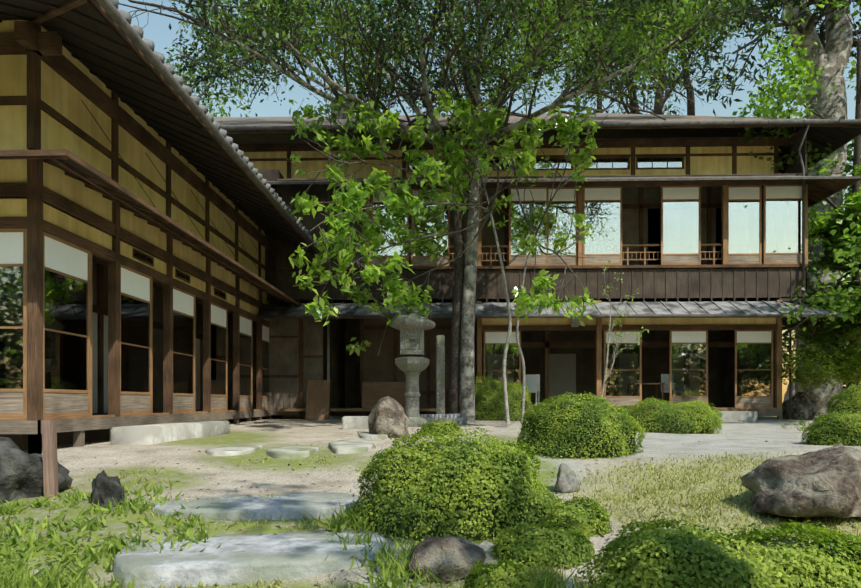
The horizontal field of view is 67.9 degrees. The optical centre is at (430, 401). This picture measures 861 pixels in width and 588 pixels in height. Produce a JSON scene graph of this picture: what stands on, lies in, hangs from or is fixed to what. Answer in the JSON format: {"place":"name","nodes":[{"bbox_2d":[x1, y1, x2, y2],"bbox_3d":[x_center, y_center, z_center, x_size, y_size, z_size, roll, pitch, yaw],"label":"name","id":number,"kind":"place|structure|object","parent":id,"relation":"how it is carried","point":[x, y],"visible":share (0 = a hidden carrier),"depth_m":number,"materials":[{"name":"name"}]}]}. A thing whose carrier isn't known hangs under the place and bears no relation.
{"place":"outdoors","nodes":[
{"label":"outdoors","id":0,"kind":"place"},
{"bbox_2d":[0,415,860,587],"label":"ground","id":1,"kind":"structure","parent":0,"point":[266,434],"depth_m":6.59,"materials":[{"name":"soil"}]},
{"bbox_2d":[0,437,72,503],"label":"garden rock","id":2,"kind":"object","parent":1,"relation":"on","point":[21,474],"visible":0.71,"depth_m":5.53,"materials":[{"name":"grey stone"}]},
{"bbox_2d":[42,420,57,496],"bbox_3d":[-3.341,0.661,5.620,0.090,1.000,0.090,-2,0,-10],"label":"wooden post","id":3,"kind":"object","parent":1,"relation":"on","point":[50,460],"visible":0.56,"depth_m":5.58,"materials":[{"name":"brown wood"}]},
{"bbox_2d":[90,470,124,507],"bbox_3d":[-2.647,0.698,5.220,0.318,0.302,0.232,0,0,1],"label":"garden rock","id":4,"kind":"object","parent":1,"relation":"on","point":[104,486],"visible":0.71,"depth_m":5.12,"materials":[{"name":"grey stone"}]},
{"bbox_2d":[0,477,236,587],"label":"grass","id":5,"kind":"structure","parent":1,"relation":"on","point":[10,544],"depth_m":4.32,"materials":[{"name":"green plant"}]},
{"bbox_2d":[0,0,322,453],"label":"wing house","id":6,"kind":"structure","parent":1,"relation":"on","point":[144,210],"depth_m":9.44,"materials":[{"name":"brown wood"}]},
{"bbox_2d":[111,420,228,444],"bbox_3d":[-4.059,0.643,10.316,0.550,0.600,3.200,0,0,2],"label":"concrete step","id":7,"kind":"object","parent":1,"relation":"on","point":[149,434],"visible":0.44,"depth_m":9.33,"materials":[{"name":"grey concrete"}]},
{"bbox_2d":[166,3,263,117],"bbox_3d":[-14.942,-11.681,36.840,10.402,24.046,13.613,0,0,2],"label":"tree","id":8,"kind":"object","parent":1,"relation":"on","point":[220,110],"visible":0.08,"depth_m":37.48,"materials":[{"name":"green plant"}]},
{"bbox_2d":[113,431,388,587],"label":"stepping stones","id":9,"kind":"object","parent":1,"relation":"on","point":[247,558],"visible":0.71,"depth_m":4.14,"materials":[{"name":"grey stone"}]},
{"bbox_2d":[61,453,465,587],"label":"grass tufts","id":10,"kind":"object","parent":1,"relation":"on","point":[272,584],"visible":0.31,"depth_m":4.69,"materials":[{"name":"green plant"}]},
{"bbox_2d":[305,380,329,419],"bbox_3d":[-3.059,-0.047,17.350,0.620,1.150,0.020,0,-14,2],"label":"plywood board","id":11,"kind":"object","parent":1,"relation":"on","point":[317,400],"visible":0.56,"depth_m":17.34,"materials":[{"name":"brown wood"}]},
{"bbox_2d":[342,416,368,428],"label":"concrete block","id":12,"kind":"structure","parent":1,"relation":"on","point":[354,422],"depth_m":12.32,"materials":[{"name":"grey concrete"}]},
{"bbox_2d":[362,382,405,415],"bbox_3d":[-1.309,-0.027,18.021,1.250,1.100,0.021,0,-10,2],"label":"panel","id":13,"kind":"object","parent":1,"relation":"on","point":[373,393],"visible":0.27,"depth_m":18.05,"materials":[{"name":"brown wood"}]},
{"bbox_2d":[368,396,409,437],"bbox_3d":[-0.680,0.248,10.736,0.682,0.707,0.830,0,0,-26],"label":"garden rock","id":14,"kind":"object","parent":1,"relation":"on","point":[387,416],"visible":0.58,"depth_m":10.48,"materials":[{"name":"grey stone"}]},
{"bbox_2d":[0,414,819,587],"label":"edge grass","id":15,"kind":"structure","parent":1,"relation":"on","point":[27,580],"depth_m":3.66,"materials":[{"name":"green plant"}]},
{"bbox_2d":[390,304,434,426],"bbox_3d":[-0.396,-0.802,13.913,1.001,2.760,1.020,0,0,2],"label":"stone lantern","id":16,"kind":"object","parent":1,"relation":"on","point":[412,325],"visible":0.88,"depth_m":13.68,"materials":[{"name":"stone"}]},
{"bbox_2d":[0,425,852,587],"bbox_3d":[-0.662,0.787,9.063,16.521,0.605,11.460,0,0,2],"label":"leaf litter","id":17,"kind":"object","parent":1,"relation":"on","point":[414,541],"visible":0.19,"depth_m":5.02,"materials":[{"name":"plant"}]},
{"bbox_2d":[436,335,444,413],"bbox_3d":[0.233,-0.502,14.896,0.200,2.100,0.200,0,0,2],"label":"stone post","id":18,"kind":"object","parent":1,"relation":"on","point":[440,374],"visible":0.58,"depth_m":14.80,"materials":[{"name":"stone"}]},
{"bbox_2d":[420,418,460,435],"bbox_3d":[0.177,0.472,11.218,0.825,0.381,0.723,0,0,2],"label":"azalea bush","id":19,"kind":"object","parent":1,"relation":"on","point":[442,425],"visible":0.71,"depth_m":11.01,"materials":[{"name":"green plant"}]},
{"bbox_2d":[420,414,466,424],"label":"stone slab","id":20,"kind":"structure","parent":1,"relation":"on","point":[460,419],"depth_m":14.40,"materials":[{"name":"grey stone"}]},
{"bbox_2d":[286,65,607,423],"bbox_3d":[0.577,-3.642,14.328,7.526,8.498,5.507,0,0,-12],"label":"magnolia tree","id":21,"kind":"object","parent":1,"relation":"on","point":[401,198],"visible":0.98,"depth_m":13.56,"materials":[{"name":"green plant"}]},
{"bbox_2d":[408,536,485,581],"bbox_3d":[0.098,0.924,3.915,0.478,0.225,0.465,0,0,-1],"label":"rock","id":22,"kind":"object","parent":1,"relation":"on","point":[461,556],"visible":0.79,"depth_m":3.74,"materials":[{"name":"grey stone"}]},
{"bbox_2d":[343,423,565,544],"bbox_3d":[0.190,0.594,4.972,1.802,0.835,1.308,0,0,2],"label":"azalea bush","id":23,"kind":"object","parent":1,"relation":"on","point":[476,491],"visible":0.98,"depth_m":4.55,"materials":[{"name":"green plant"}]},
{"bbox_2d":[119,0,814,421],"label":"tree","id":24,"kind":"object","parent":1,"relation":"on","point":[377,46],"visible":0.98,"depth_m":13.16,"materials":[{"name":"green plant"}]},
{"bbox_2d":[432,0,552,103],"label":"pine tree","id":25,"kind":"object","parent":1,"relation":"on","point":[469,8],"visible":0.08,"depth_m":30.52,"materials":[{"name":"green plant"}]},
{"bbox_2d":[463,556,533,587],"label":"azalea bush","id":26,"kind":"object","parent":1,"relation":"on","point":[506,574],"visible":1,"depth_m":3.19,"materials":[{"name":"green plant"}]},
{"bbox_2d":[475,376,532,420],"bbox_3d":[1.725,-0.088,17.043,2.393,1.278,2.032,0,0,2],"label":"hedge","id":27,"kind":"object","parent":1,"relation":"on","point":[489,401],"visible":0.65,"depth_m":16.32,"materials":[{"name":"green plant"}]},
{"bbox_2d":[214,97,860,419],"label":"house","id":28,"kind":"structure","parent":1,"relation":"on","point":[699,239],"depth_m":17.24,"materials":[{"name":"brown wood"}]},
{"bbox_2d":[327,319,334,419],"bbox_3d":[-2.710,-0.970,17.407,0.298,2.993,0.073,0,0,40],"label":"drain pipe","id":29,"kind":"object","parent":28,"relation":"attached to","point":[328,353],"visible":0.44,"depth_m":17.45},
{"bbox_2d":[525,374,539,403],"bbox_3d":[2.788,-0.302,17.826,0.460,0.950,0.465,0,0,19],"label":"sign","id":30,"kind":"object","parent":28,"relation":"on","point":[533,381],"visible":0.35,"depth_m":17.99,"materials":[{"name":"plastic"}]},
{"bbox_2d":[626,383,664,399],"bbox_3d":[5.989,-0.177,17.833,0.900,0.700,0.600,0,0,2],"label":"table","id":31,"kind":"object","parent":28,"relation":"on","point":[656,384],"visible":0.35,"depth_m":17.59,"materials":[{"name":"brown wood"}]},
{"bbox_2d":[661,374,685,395],"bbox_3d":[6.680,-0.302,17.565,0.460,0.950,0.465,0,0,-27],"label":"white chair","id":32,"kind":"object","parent":28,"relation":"on","point":[665,378],"visible":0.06,"depth_m":17.68,"materials":[{"name":"plastic"}]},
{"bbox_2d":[490,522,594,569],"bbox_3d":[0.722,0.931,4.169,0.692,0.303,0.581,0,0,2],"label":"azalea bush","id":33,"kind":"object","parent":1,"relation":"on","point":[540,544],"visible":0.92,"depth_m":4.01,"materials":[{"name":"green plant"}]},
{"bbox_2d":[553,463,579,492],"bbox_3d":[1.253,0.692,5.880,0.241,0.260,0.274,0,0,36],"label":"garden rock","id":34,"kind":"object","parent":1,"relation":"on","point":[567,481],"visible":0.98,"depth_m":5.81,"materials":[{"name":"stone"}]},
{"bbox_2d":[540,496,612,537],"bbox_3d":[1.057,0.865,4.737,0.584,0.322,0.513,0,0,2],"label":"azalea bush","id":35,"kind":"object","parent":1,"relation":"on","point":[586,518],"visible":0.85,"depth_m":4.59,"materials":[{"name":"green plant"}]},
{"bbox_2d":[515,392,646,459],"bbox_3d":[1.798,0.271,7.804,1.616,0.819,1.370,0,0,2],"label":"azalea bush","id":36,"kind":"object","parent":1,"relation":"on","point":[574,428],"visible":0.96,"depth_m":7.39,"materials":[{"name":"green plant"}]},
{"bbox_2d":[601,260,648,396],"bbox_3d":[4.645,-1.356,15.899,1.093,4.290,2.287,0,0,2],"label":"tree","id":37,"kind":"object","parent":1,"relation":"on","point":[614,355],"visible":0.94,"depth_m":15.96,"materials":[{"name":"green plant"}]},
{"bbox_2d":[572,2,682,114],"bbox_3d":[11.846,-14.022,35.168,9.076,28.758,14.669,0,0,-19],"label":"pine tree","id":38,"kind":"object","parent":1,"relation":"on","point":[634,98],"visible":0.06,"depth_m":35.42,"materials":[{"name":"green plant"}]},
{"bbox_2d":[557,1,749,114],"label":"pine tree","id":39,"kind":"object","parent":1,"relation":"on","point":[658,108],"visible":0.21,"depth_m":29.15,"materials":[{"name":"green plant"}]},
{"bbox_2d":[611,397,726,433],"bbox_3d":[4.545,0.259,12.343,2.243,0.740,2.453,0,0,2],"label":"azalea bush","id":40,"kind":"object","parent":1,"relation":"on","point":[654,415],"visible":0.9,"depth_m":11.53,"materials":[{"name":"green plant"}]},
{"bbox_2d":[533,0,818,115],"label":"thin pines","id":41,"kind":"object","parent":1,"relation":"on","point":[690,108],"visible":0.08,"depth_m":29.40,"materials":[{"name":"green plant"}]},
{"bbox_2d":[494,451,860,587],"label":"lawn grass","id":42,"kind":"structure","parent":1,"relation":"on","point":[720,492],"depth_m":5.37,"materials":[{"name":"green plant"}]},
{"bbox_2d":[570,511,860,587],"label":"azalea bush","id":43,"kind":"object","parent":1,"relation":"on","point":[656,555],"visible":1,"depth_m":2.92,"materials":[{"name":"green plant"}]},
{"bbox_2d":[718,411,757,421],"bbox_3d":[7.755,0.390,16.632,1.300,0.300,0.500,0,0,2],"label":"stone step","id":44,"kind":"object","parent":1,"relation":"on","point":[742,416],"visible":0.42,"depth_m":16.38,"materials":[{"name":"stone"}]},
{"bbox_2d":[697,0,860,415],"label":"tree","id":45,"kind":"object","parent":1,"relation":"on","point":[832,51],"visible":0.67,"depth_m":23.03,"materials":[{"name":"green plant"}]},
{"bbox_2d":[732,0,860,392],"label":"maple tree","id":46,"kind":"object","parent":1,"relation":"on","point":[821,230],"visible":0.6,"depth_m":18.50,"materials":[{"name":"green plant"}]},
{"bbox_2d":[741,442,860,518],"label":"garden rock","id":47,"kind":"object","parent":1,"relation":"on","point":[825,482],"visible":1,"depth_m":4.60,"materials":[{"name":"grey stone"}]},
{"bbox_2d":[766,202,860,389],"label":"maple tree","id":48,"kind":"object","parent":1,"relation":"on","point":[846,365],"visible":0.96,"depth_m":16.43,"materials":[{"name":"green plant"}]},
{"bbox_2d":[782,139,860,393],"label":"treeline trees","id":49,"kind":"object","parent":1,"relation":"on","point":[785,334],"depth_m":42.27,"materials":[{"name":"green plant"}]},
{"bbox_2d":[800,408,860,445],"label":"azalea bush","id":50,"kind":"object","parent":1,"relation":"on","point":[832,429],"visible":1,"depth_m":8.38,"materials":[{"name":"green plant"}]},
{"bbox_2d":[826,384,860,415],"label":"azalea bush","id":51,"kind":"object","parent":1,"relation":"on","point":[849,400],"visible":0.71,"depth_m":12.50,"materials":[{"name":"green plant"}]},
{"bbox_2d":[118,0,860,402],"label":"sky","id":52,"kind":"structure","parent":0,"point":[157,30],"materials":[{"name":"blue"}]},
{"bbox_2d":[783,384,794,401],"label":"trunk","id":53,"kind":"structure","parent":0,"point":[786,395],"depth_m":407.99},
{"bbox_2d":[782,392,817,419],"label":"boulder","id":54,"kind":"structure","parent":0,"point":[804,405],"depth_m":17.05,"materials":[{"name":"grey stone"}]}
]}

